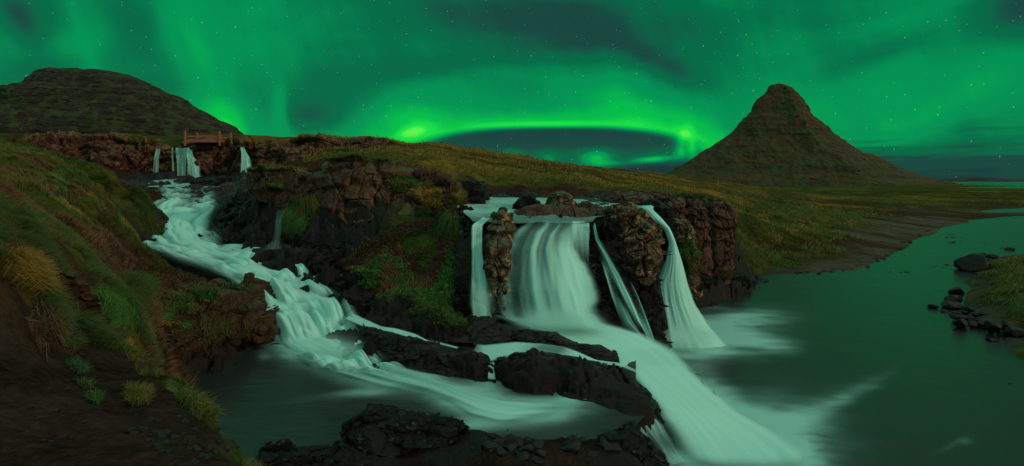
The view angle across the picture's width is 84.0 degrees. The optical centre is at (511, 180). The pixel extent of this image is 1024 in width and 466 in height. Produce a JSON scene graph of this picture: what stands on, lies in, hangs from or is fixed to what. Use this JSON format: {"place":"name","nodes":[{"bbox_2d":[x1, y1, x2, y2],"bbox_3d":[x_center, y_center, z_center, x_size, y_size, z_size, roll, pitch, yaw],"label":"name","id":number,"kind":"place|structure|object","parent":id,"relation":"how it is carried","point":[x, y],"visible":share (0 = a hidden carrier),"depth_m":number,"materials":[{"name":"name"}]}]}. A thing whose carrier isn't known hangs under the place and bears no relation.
{"place":"outdoors","nodes":[
{"label":"outdoors","id":0,"kind":"place"},
{"bbox_2d":[0,67,242,136],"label":"hill","id":1,"kind":"structure","parent":0,"point":[76,100],"depth_m":299.15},
{"bbox_2d":[166,376,266,465],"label":"grass","id":2,"kind":"structure","parent":0,"point":[172,382],"depth_m":5.84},
{"bbox_2d":[0,133,1023,465],"bbox_3d":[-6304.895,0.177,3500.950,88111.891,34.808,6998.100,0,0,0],"label":"ground","id":3,"kind":"structure","parent":0,"point":[30,371],"depth_m":16.50,"materials":[{"name":"plant"}]},
{"bbox_2d":[60,323,92,350],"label":"grass tuft","id":4,"kind":"object","parent":3,"relation":"on","point":[76,342],"visible":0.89,"depth_m":6.41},
{"bbox_2d":[27,252,125,347],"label":"earth bank","id":5,"kind":"structure","parent":3,"relation":"on","point":[85,296],"depth_m":7.26,"materials":[{"name":"grass"},{"name":"earth"}]},
{"bbox_2d":[0,240,73,298],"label":"grass tussock","id":6,"kind":"object","parent":5,"relation":"on","point":[33,269],"depth_m":6.13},
{"bbox_2d":[0,240,82,361],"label":"tussock","id":7,"kind":"object","parent":5,"relation":"on","point":[33,324],"visible":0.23,"depth_m":5.96,"materials":[{"name":"green plant"}]},
{"bbox_2d":[33,270,82,333],"bbox_3d":[-5.786,1.508,7.297,0.592,1.093,3.166,0,0,-36],"label":"grass tussock","id":8,"kind":"object","parent":5,"relation":"on","point":[72,314],"depth_m":6.42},
{"bbox_2d":[66,357,93,374],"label":"grass tuft","id":9,"kind":"object","parent":3,"relation":"on","point":[81,367],"visible":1,"depth_m":5.70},
{"bbox_2d":[0,135,165,373],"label":"grass","id":10,"kind":"structure","parent":3,"relation":"on","point":[13,201],"depth_m":14.13,"materials":[{"name":"plant"}]},
{"bbox_2d":[74,374,99,390],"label":"grass tuft","id":11,"kind":"object","parent":3,"relation":"on","point":[86,384],"visible":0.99,"depth_m":4.91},
{"bbox_2d":[86,386,106,404],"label":"grass tuft","id":12,"kind":"object","parent":3,"relation":"on","point":[95,397],"visible":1,"depth_m":4.45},
{"bbox_2d":[75,282,162,348],"bbox_3d":[-6.857,2.250,10.084,0.962,1.385,7.766,0,0,-28],"label":"grass tussock","id":13,"kind":"object","parent":3,"relation":"on","point":[116,301],"depth_m":8.48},
{"bbox_2d":[47,193,213,387],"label":"grass","id":14,"kind":"structure","parent":3,"relation":"on","point":[101,238],"depth_m":14.02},
{"bbox_2d":[124,347,152,366],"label":"grass tuft","id":15,"kind":"object","parent":3,"relation":"on","point":[135,358],"visible":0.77,"depth_m":7.57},
{"bbox_2d":[120,379,159,406],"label":"grass tuft","id":16,"kind":"object","parent":3,"relation":"on","point":[142,393],"visible":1,"depth_m":4.71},
{"bbox_2d":[120,264,164,305],"bbox_3d":[-7.905,2.385,12.110,0.897,1.195,6.293,0,0,-30],"label":"grass tussock","id":17,"kind":"object","parent":3,"relation":"on","point":[140,278],"depth_m":11.57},
{"bbox_2d":[135,357,164,378],"bbox_3d":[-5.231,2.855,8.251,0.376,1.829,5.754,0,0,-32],"label":"grass tuft","id":18,"kind":"object","parent":3,"relation":"on","point":[145,373],"visible":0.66,"depth_m":6.12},
{"bbox_2d":[152,179,190,186],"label":"pool","id":19,"kind":"structure","parent":3,"relation":"in","point":[172,183],"depth_m":43.01,"materials":[{"name":"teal liquid"}]},
{"bbox_2d":[20,130,351,174],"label":"rock wall","id":20,"kind":"structure","parent":3,"relation":"on","point":[107,150],"depth_m":48.81,"materials":[{"name":"stone"}]},
{"bbox_2d":[176,148,185,174],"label":"waterfall","id":21,"kind":"structure","parent":20,"relation":"on","point":[184,151],"depth_m":48.94,"materials":[{"name":"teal liquid"}]},
{"bbox_2d":[186,148,198,177],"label":"waterfall","id":22,"kind":"structure","parent":20,"relation":"on","point":[191,159],"depth_m":47.99,"materials":[{"name":"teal liquid"}]},
{"bbox_2d":[184,131,231,145],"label":"footbridge","id":23,"kind":"object","parent":20,"relation":"on","point":[217,139],"visible":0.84,"depth_m":47.60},
{"bbox_2d":[115,133,321,145],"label":"grass bank","id":24,"kind":"object","parent":20,"relation":"on","point":[134,139],"visible":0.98,"depth_m":48.15,"materials":[{"name":"green plant"}]},
{"bbox_2d":[241,147,250,172],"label":"waterfall","id":25,"kind":"structure","parent":20,"relation":"on","point":[245,163],"depth_m":46.10,"materials":[{"name":"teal liquid"}]},
{"bbox_2d":[169,383,232,421],"bbox_3d":[-3.087,2.236,5.538,0.552,1.030,2.668,0,0,-33],"label":"grass tuft","id":26,"kind":"object","parent":3,"relation":"on","point":[197,402],"visible":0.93,"depth_m":4.80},
{"bbox_2d":[188,175,233,187],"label":"rock ledge","id":27,"kind":"object","parent":3,"relation":"on","point":[218,181],"visible":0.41,"depth_m":42.27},
{"bbox_2d":[160,272,279,354],"bbox_3d":[-7.762,4.002,15.563,2.343,2.591,6.268,0,0,0],"label":"rock bank","id":28,"kind":"object","parent":3,"relation":"on","point":[268,332],"visible":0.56,"depth_m":15.16,"materials":[{"name":"stone"}]},
{"bbox_2d":[177,319,190,348],"bbox_3d":[-7.713,3.638,13.242,0.432,0.747,1.514,0,0,-16],"label":"moss cushion","id":29,"kind":"object","parent":28,"relation":"on","point":[184,326],"visible":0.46,"depth_m":13.32,"materials":[{"name":"green plant"}]},
{"bbox_2d":[157,279,222,334],"bbox_3d":[-7.965,2.999,14.340,1.341,0.876,4.063,0,0,-4],"label":"shrub","id":30,"kind":"object","parent":28,"relation":"on","point":[189,297],"visible":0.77,"depth_m":13.63,"materials":[{"name":"green leaves"}]},
{"bbox_2d":[166,289,264,348],"bbox_3d":[-7.763,3.573,14.520,1.913,1.717,4.310,0,0,0],"label":"shrub","id":31,"kind":"object","parent":28,"relation":"on","point":[226,323],"visible":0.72,"depth_m":14.45,"materials":[{"name":"brown plant"}]},
{"bbox_2d":[186,279,250,297],"bbox_3d":[-8.090,3.053,16.011,1.350,0.622,3.148,0,0,0],"label":"moss cushion","id":32,"kind":"object","parent":28,"relation":"on","point":[237,286],"visible":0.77,"depth_m":15.90,"materials":[{"name":"green plant"}]},
{"bbox_2d":[218,191,297,244],"bbox_3d":[-11.936,1.814,28.692,5.250,2.514,12.840,0,0,-22],"label":"rock ledge","id":33,"kind":"object","parent":3,"relation":"on","point":[232,207],"visible":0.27,"depth_m":27.19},
{"bbox_2d":[143,186,399,371],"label":"cascade","id":34,"kind":"object","parent":3,"relation":"on","point":[299,326],"visible":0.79,"depth_m":18.47,"materials":[{"name":"white liquid"}]},
{"bbox_2d":[304,340,352,354],"bbox_3d":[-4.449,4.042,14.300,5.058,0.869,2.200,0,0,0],"label":"spray","id":35,"kind":"object","parent":34,"relation":"on","point":[327,347],"visible":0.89,"depth_m":14.72,"materials":[{"name":"teal"}]},
{"bbox_2d":[245,165,326,207],"bbox_3d":[-10.028,0.998,26.819,8.090,3.453,4.330,0,0,26],"label":"rock block","id":36,"kind":"object","parent":3,"relation":"on","point":[298,182],"visible":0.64,"depth_m":25.17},
{"bbox_2d":[261,179,283,191],"bbox_3d":[-11.666,0.276,27.389,0.973,0.675,5.564,0,0,-26],"label":"moss cushion","id":37,"kind":"object","parent":36,"relation":"on","point":[273,185],"visible":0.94,"depth_m":25.35,"materials":[{"name":"green plant"}]},
{"bbox_2d":[246,162,305,172],"bbox_3d":[-10.850,-0.616,26.939,3.736,0.561,2.674,0,0,19],"label":"moss cushion","id":38,"kind":"object","parent":36,"relation":"on","point":[273,168],"visible":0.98,"depth_m":25.83,"materials":[{"name":"green plant"}]},
{"bbox_2d":[278,193,320,243],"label":"hanging grass","id":39,"kind":"structure","parent":36,"relation":"hanging from","point":[299,212],"depth_m":23.55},
{"bbox_2d":[256,139,322,165],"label":"rock wall","id":40,"kind":"structure","parent":3,"relation":"on","point":[270,151],"depth_m":45.27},
{"bbox_2d":[256,438,377,465],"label":"wet rock","id":41,"kind":"object","parent":3,"relation":"on","point":[284,452],"visible":0.82,"depth_m":8.99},
{"bbox_2d":[291,233,376,317],"bbox_3d":[-5.712,3.253,20.926,3.662,2.445,10.125,0,0,-40],"label":"rock ledge","id":42,"kind":"object","parent":3,"relation":"on","point":[332,253],"visible":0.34,"depth_m":19.80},
{"bbox_2d":[343,136,394,149],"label":"rock wall","id":43,"kind":"structure","parent":3,"relation":"on","point":[368,142],"depth_m":48.73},
{"bbox_2d":[351,252,390,289],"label":"fern clump","id":44,"kind":"object","parent":3,"relation":"on","point":[364,271],"visible":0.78,"depth_m":18.10,"materials":[{"name":"green plant"}]},
{"bbox_2d":[321,156,424,230],"bbox_3d":[-6.002,0.701,25.494,5.549,3.645,8.261,0,0,0],"label":"rock block","id":45,"kind":"object","parent":3,"relation":"on","point":[357,184],"visible":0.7,"depth_m":23.10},
{"bbox_2d":[325,150,392,162],"bbox_3d":[-6.521,-0.977,24.746,2.922,0.651,3.044,0,0,0],"label":"moss cushion","id":46,"kind":"object","parent":45,"relation":"on","point":[353,156],"visible":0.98,"depth_m":23.75,"materials":[{"name":"green plant"}]},
{"bbox_2d":[387,174,418,193],"bbox_3d":[-4.249,0.139,23.048,1.596,0.812,1.253,0,0,-24],"label":"moss cushion","id":47,"kind":"object","parent":45,"relation":"on","point":[400,183],"visible":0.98,"depth_m":22.95,"materials":[{"name":"green plant"}]},
{"bbox_2d":[339,403,469,456],"bbox_3d":[-1.924,4.498,10.358,2.337,0.813,2.505,0,0,0],"label":"wet rock","id":48,"kind":"object","parent":3,"relation":"on","point":[437,430],"visible":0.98,"depth_m":9.77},
{"bbox_2d":[343,217,470,333],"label":"grass","id":49,"kind":"structure","parent":3,"relation":"on","point":[388,249],"depth_m":18.68,"materials":[{"name":"plant"}]},
{"bbox_2d":[386,260,433,304],"bbox_3d":[-3.237,3.236,17.978,1.379,1.245,2.433,0,0,-32],"label":"fern clump","id":50,"kind":"object","parent":3,"relation":"on","point":[406,297],"visible":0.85,"depth_m":17.91,"materials":[{"name":"green plant"}]},
{"bbox_2d":[189,341,657,465],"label":"plunge pool","id":51,"kind":"structure","parent":3,"relation":"in","point":[273,393],"depth_m":11.63,"materials":[{"name":"green liquid"}]},
{"bbox_2d":[322,354,551,419],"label":"river water","id":52,"kind":"structure","parent":51,"relation":"on","point":[489,407],"depth_m":11.32,"materials":[{"name":"white liquid"}]},
{"bbox_2d":[360,323,492,381],"bbox_3d":[-2.466,4.444,14.770,5.465,0.954,1.968,0,0,33],"label":"wet rock","id":53,"kind":"object","parent":3,"relation":"on","point":[412,352],"visible":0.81,"depth_m":13.89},
{"bbox_2d":[346,314,457,347],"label":"rivulet","id":54,"kind":"structure","parent":53,"relation":"on","point":[358,320],"depth_m":15.44,"materials":[{"name":"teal liquid"}]},
{"bbox_2d":[407,164,468,216],"bbox_3d":[-3.059,0.521,24.522,2.857,2.410,7.562,0,0,0],"label":"shrub","id":55,"kind":"object","parent":3,"relation":"on","point":[435,196],"visible":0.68,"depth_m":22.20,"materials":[{"name":"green plant"}]},
{"bbox_2d":[412,168,468,217],"bbox_3d":[-3.101,1.210,24.152,3.030,3.459,8.256,0,0,0],"label":"rock block","id":56,"kind":"object","parent":3,"relation":"on","point":[447,183],"visible":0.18,"depth_m":22.92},
{"bbox_2d":[415,205,438,232],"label":"shrub","id":57,"kind":"object","parent":56,"relation":"on","point":[420,214],"visible":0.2,"depth_m":21.30,"materials":[{"name":"green plant"}]},
{"bbox_2d":[421,291,467,330],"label":"fern clump","id":58,"kind":"object","parent":3,"relation":"on","point":[439,311],"visible":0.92,"depth_m":15.93,"materials":[{"name":"green plant"}]},
{"bbox_2d":[436,205,474,317],"bbox_3d":[-1.970,2.657,20.463,2.231,3.546,7.677,0,0,0],"label":"rock block","id":59,"kind":"object","parent":3,"relation":"on","point":[462,300],"visible":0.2,"depth_m":17.16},
{"bbox_2d":[433,205,465,237],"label":"hanging grass","id":60,"kind":"structure","parent":59,"relation":"hanging from","point":[450,222],"depth_m":19.51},
{"bbox_2d":[451,314,517,345],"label":"wet rock","id":61,"kind":"object","parent":3,"relation":"on","point":[484,325],"visible":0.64,"depth_m":15.28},
{"bbox_2d":[484,442,499,449],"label":"stone","id":62,"kind":"object","parent":3,"relation":"on","point":[490,446],"visible":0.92,"depth_m":9.18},
{"bbox_2d":[482,206,517,319],"bbox_3d":[-0.340,2.451,18.564,1.411,3.140,4.752,0,0,0],"label":"boulder","id":63,"kind":"object","parent":3,"relation":"on","point":[498,245],"visible":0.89,"depth_m":17.08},
{"bbox_2d":[508,436,523,446],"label":"stone","id":64,"kind":"object","parent":3,"relation":"on","point":[518,440],"visible":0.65,"depth_m":9.43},
{"bbox_2d":[516,451,528,460],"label":"stone","id":65,"kind":"object","parent":3,"relation":"on","point":[522,456],"visible":1,"depth_m":8.92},
{"bbox_2d":[518,444,533,452],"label":"stone","id":66,"kind":"object","parent":3,"relation":"on","point":[528,448],"visible":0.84,"depth_m":9.10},
{"bbox_2d":[530,456,543,463],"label":"stone","id":67,"kind":"object","parent":3,"relation":"on","point":[536,459],"visible":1,"depth_m":8.75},
{"bbox_2d":[532,441,543,449],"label":"stone","id":68,"kind":"object","parent":3,"relation":"on","point":[537,445],"visible":0.77,"depth_m":9.27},
{"bbox_2d":[534,449,545,457],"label":"stone","id":69,"kind":"object","parent":3,"relation":"on","point":[540,453],"visible":0.94,"depth_m":8.98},
{"bbox_2d":[496,351,609,370],"bbox_3d":[0.954,4.482,13.417,2.730,0.793,2.823,0,0,0],"label":"wet rock","id":70,"kind":"object","parent":3,"relation":"on","point":[597,365],"visible":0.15,"depth_m":13.40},
{"bbox_2d":[512,328,619,362],"bbox_3d":[1.250,4.319,15.084,3.659,0.703,1.800,0,0,25],"label":"wet rock","id":71,"kind":"object","parent":3,"relation":"on","point":[596,351],"visible":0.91,"depth_m":14.45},
{"bbox_2d":[462,214,672,343],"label":"rock wall","id":72,"kind":"structure","parent":3,"relation":"on","point":[604,307],"depth_m":17.66,"materials":[{"name":"stone"}]},
{"bbox_2d":[472,217,490,316],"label":"waterfall","id":73,"kind":"structure","parent":72,"relation":"on","point":[479,285],"depth_m":17.21,"materials":[{"name":"white liquid"}]},
{"bbox_2d":[507,223,600,327],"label":"waterfall","id":74,"kind":"structure","parent":72,"relation":"on","point":[562,282],"depth_m":16.35,"materials":[{"name":"white liquid"}]},
{"bbox_2d":[514,203,595,222],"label":"boulder","id":75,"kind":"object","parent":72,"relation":"on","point":[534,210],"visible":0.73,"depth_m":19.78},
{"bbox_2d":[572,221,588,246],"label":"waterfall","id":76,"kind":"structure","parent":72,"relation":"on","point":[580,231],"depth_m":18.23,"materials":[{"name":"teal liquid"}]},
{"bbox_2d":[593,223,653,340],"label":"waterfall","id":77,"kind":"structure","parent":72,"relation":"on","point":[630,324],"depth_m":16.56,"materials":[{"name":"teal liquid"}]},
{"bbox_2d":[564,444,580,452],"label":"stone","id":78,"kind":"object","parent":3,"relation":"on","point":[572,448],"visible":0.98,"depth_m":9.19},
{"bbox_2d":[601,442,612,451],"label":"stone","id":79,"kind":"object","parent":3,"relation":"on","point":[607,446],"visible":1,"depth_m":9.33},
{"bbox_2d":[596,421,669,465],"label":"wet rock","id":80,"kind":"object","parent":3,"relation":"on","point":[632,439],"visible":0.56,"depth_m":9.76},
{"bbox_2d":[641,419,661,432],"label":"waterfall","id":81,"kind":"structure","parent":80,"relation":"on","point":[656,424],"depth_m":10.95,"materials":[{"name":"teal liquid"}]},
{"bbox_2d":[615,365,664,424],"bbox_3d":[2.727,4.772,12.750,0.493,0.972,3.210,0,0,-9],"label":"wet rock","id":82,"kind":"object","parent":3,"relation":"on","point":[628,377],"visible":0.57,"depth_m":12.19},
{"bbox_2d":[635,276,666,344],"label":"boulder","id":83,"kind":"object","parent":3,"relation":"on","point":[652,307],"visible":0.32,"depth_m":17.61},
{"bbox_2d":[603,201,671,291],"bbox_3d":[4.027,2.162,20.080,3.011,2.901,4.777,0,0,0],"label":"boulder","id":84,"kind":"object","parent":83,"relation":"on","point":[644,240],"visible":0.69,"depth_m":18.53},
{"bbox_2d":[505,317,802,464],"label":"rapids","id":85,"kind":"structure","parent":3,"relation":"on","point":[709,425],"depth_m":12.55,"materials":[{"name":"white liquid"}]},
{"bbox_2d":[529,311,581,326],"bbox_3d":[1.308,3.703,15.311,3.910,1.189,0.796,0,0,6],"label":"spray","id":86,"kind":"object","parent":85,"relation":"on","point":[552,319],"visible":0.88,"depth_m":15.36,"materials":[{"name":"teal"}]},
{"bbox_2d":[637,198,677,253],"bbox_3d":[5.950,1.962,23.862,1.542,2.527,5.092,0,0,0],"label":"boulder","id":87,"kind":"object","parent":3,"relation":"on","point":[664,213],"visible":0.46,"depth_m":22.32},
{"bbox_2d":[303,133,1023,299],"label":"grass","id":88,"kind":"structure","parent":3,"relation":"on","point":[428,156],"depth_m":46.58,"materials":[{"name":"plant"}]},
{"bbox_2d":[696,268,751,292],"bbox_3d":[9.726,5.068,27.791,2.471,1.822,8.901,0,0,45],"label":"rock ledge","id":89,"kind":"object","parent":3,"relation":"on","point":[742,277],"visible":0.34,"depth_m":26.74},
{"bbox_2d":[673,218,702,300],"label":"cliff column","id":90,"kind":"structure","parent":89,"relation":"on","point":[684,229],"depth_m":24.62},
{"bbox_2d":[651,192,687,218],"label":"cliff column","id":91,"kind":"structure","parent":90,"relation":"on","point":[675,203],"depth_m":26.60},
{"bbox_2d":[678,237,703,277],"bbox_3d":[8.113,3.536,25.748,1.113,2.192,4.094,0,0,18],"label":"moss cushion","id":92,"kind":"object","parent":90,"relation":"attached to","point":[689,266],"visible":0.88,"depth_m":24.29,"materials":[{"name":"green plant"}]},
{"bbox_2d":[685,198,713,278],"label":"cliff column","id":93,"kind":"structure","parent":89,"relation":"on","point":[698,217],"depth_m":26.24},
{"bbox_2d":[701,195,737,284],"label":"cliff column","id":94,"kind":"structure","parent":89,"relation":"on","point":[722,221],"depth_m":27.39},
{"bbox_2d":[720,269,733,277],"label":"moss cushion","id":95,"kind":"object","parent":89,"relation":"on","point":[723,272],"visible":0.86,"depth_m":26.76,"materials":[{"name":"green plant"}]},
{"bbox_2d":[724,189,1023,320],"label":"grass","id":96,"kind":"structure","parent":3,"relation":"on","point":[1017,305],"depth_m":39.68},
{"bbox_2d":[944,295,962,302],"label":"stone","id":97,"kind":"object","parent":3,"relation":"on","point":[957,298],"visible":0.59,"depth_m":25.32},
{"bbox_2d":[948,286,964,293],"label":"stone","id":98,"kind":"object","parent":3,"relation":"on","point":[957,290],"visible":0.89,"depth_m":27.57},
{"bbox_2d":[1003,326,1023,337],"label":"stone","id":99,"kind":"object","parent":3,"relation":"on","point":[1013,331],"visible":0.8,"depth_m":19.66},
{"bbox_2d":[0,0,1023,178],"label":"sky","id":100,"kind":"structure","parent":0,"point":[931,88],"materials":[{"name":"green"}]},
{"bbox_2d":[457,197,640,222],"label":"stream","id":101,"kind":"structure","parent":0,"point":[486,210],"depth_m":20.15,"materials":[{"name":"white liquid"}]},
{"bbox_2d":[459,179,490,203],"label":"boulder","id":102,"kind":"object","parent":101,"relation":"on","point":[479,192],"visible":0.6,"depth_m":23.94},
{"bbox_2d":[512,194,539,209],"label":"boulder","id":103,"kind":"object","parent":101,"relation":"on","point":[524,200],"visible":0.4,"depth_m":21.65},
{"bbox_2d":[545,191,576,205],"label":"boulder","id":104,"kind":"object","parent":101,"relation":"on","point":[561,197],"visible":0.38,"depth_m":22.37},
{"bbox_2d":[576,201,603,219],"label":"boulder","id":105,"kind":"object","parent":101,"relation":"in","point":[596,209],"visible":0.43,"depth_m":20.49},
{"bbox_2d":[600,191,663,204],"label":"boulder","id":106,"kind":"object","parent":101,"relation":"on","point":[625,196],"visible":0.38,"depth_m":24.71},
{"bbox_2d":[479,342,634,370],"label":"rivulet","id":107,"kind":"structure","parent":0,"point":[494,352],"depth_m":14.05,"materials":[{"name":"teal liquid"}]},
{"bbox_2d":[666,83,960,185],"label":"mountain","id":108,"kind":"structure","parent":0,"point":[780,134],"depth_m":684.10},
{"bbox_2d":[658,208,1023,465],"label":"river","id":109,"kind":"structure","parent":0,"point":[876,363],"depth_m":16.90,"materials":[{"name":"teal liquid"}]},
{"bbox_2d":[640,205,724,347],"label":"waterfall","id":110,"kind":"structure","parent":109,"relation":"on","point":[682,310],"depth_m":19.38,"materials":[{"name":"white liquid"}]},
{"bbox_2d":[671,328,708,341],"bbox_3d":[5.697,4.921,18.250,2.927,1.174,0.700,0,0,0],"label":"spray","id":111,"kind":"object","parent":109,"relation":"on","point":[687,335],"visible":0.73,"depth_m":18.23,"materials":[{"name":"teal"}]},
{"bbox_2d":[940,301,962,309],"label":"stone","id":112,"kind":"object","parent":109,"relation":"in","point":[953,305],"visible":0.87,"depth_m":24.36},
{"bbox_2d":[952,318,967,328],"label":"stone","id":113,"kind":"object","parent":109,"relation":"on","point":[961,323],"visible":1,"depth_m":21.08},
{"bbox_2d":[953,253,988,271],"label":"boulder","id":114,"kind":"object","parent":109,"relation":"in","point":[975,262],"visible":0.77,"depth_m":34.37,"materials":[{"name":"stone"}]},
{"bbox_2d":[984,320,1001,333],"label":"stone","id":115,"kind":"object","parent":109,"relation":"on","point":[992,326],"visible":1,"depth_m":20.29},
{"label":"stone","id":116,"kind":"object","parent":109,"relation":"on","visible":0},
{"bbox_2d":[950,314,968,319],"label":"stone","id":117,"kind":"object","parent":116,"relation":"on","point":[958,316],"visible":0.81,"depth_m":22.06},
{"bbox_2d":[748,182,1023,187],"bbox_3d":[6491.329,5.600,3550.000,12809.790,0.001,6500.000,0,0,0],"label":"fjord","id":118,"kind":"structure","parent":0,"point":[1017,184],"depth_m":801.53,"materials":[{"name":"teal liquid"}]},
{"bbox_2d":[942,176,1023,181],"bbox_3d":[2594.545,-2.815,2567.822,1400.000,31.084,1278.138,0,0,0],"label":"hills","id":119,"kind":"structure","parent":0,"point":[972,179],"depth_m":2425.95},
{"bbox_3d":[9.600,1.307,30.664,2.949,1.399,5.229,0,0,0],"label":"cliff column","id":120,"kind":"object","parent":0,"visible":0},
{"bbox_2d":[671,191,716,200],"bbox_3d":[9.717,0.894,30.707,3.006,0.761,4.174,0,0,0],"label":"moss cushion","id":121,"kind":"object","parent":120,"relation":"on","point":[695,195],"visible":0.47,"depth_m":29.37,"materials":[{"name":"green plant"}]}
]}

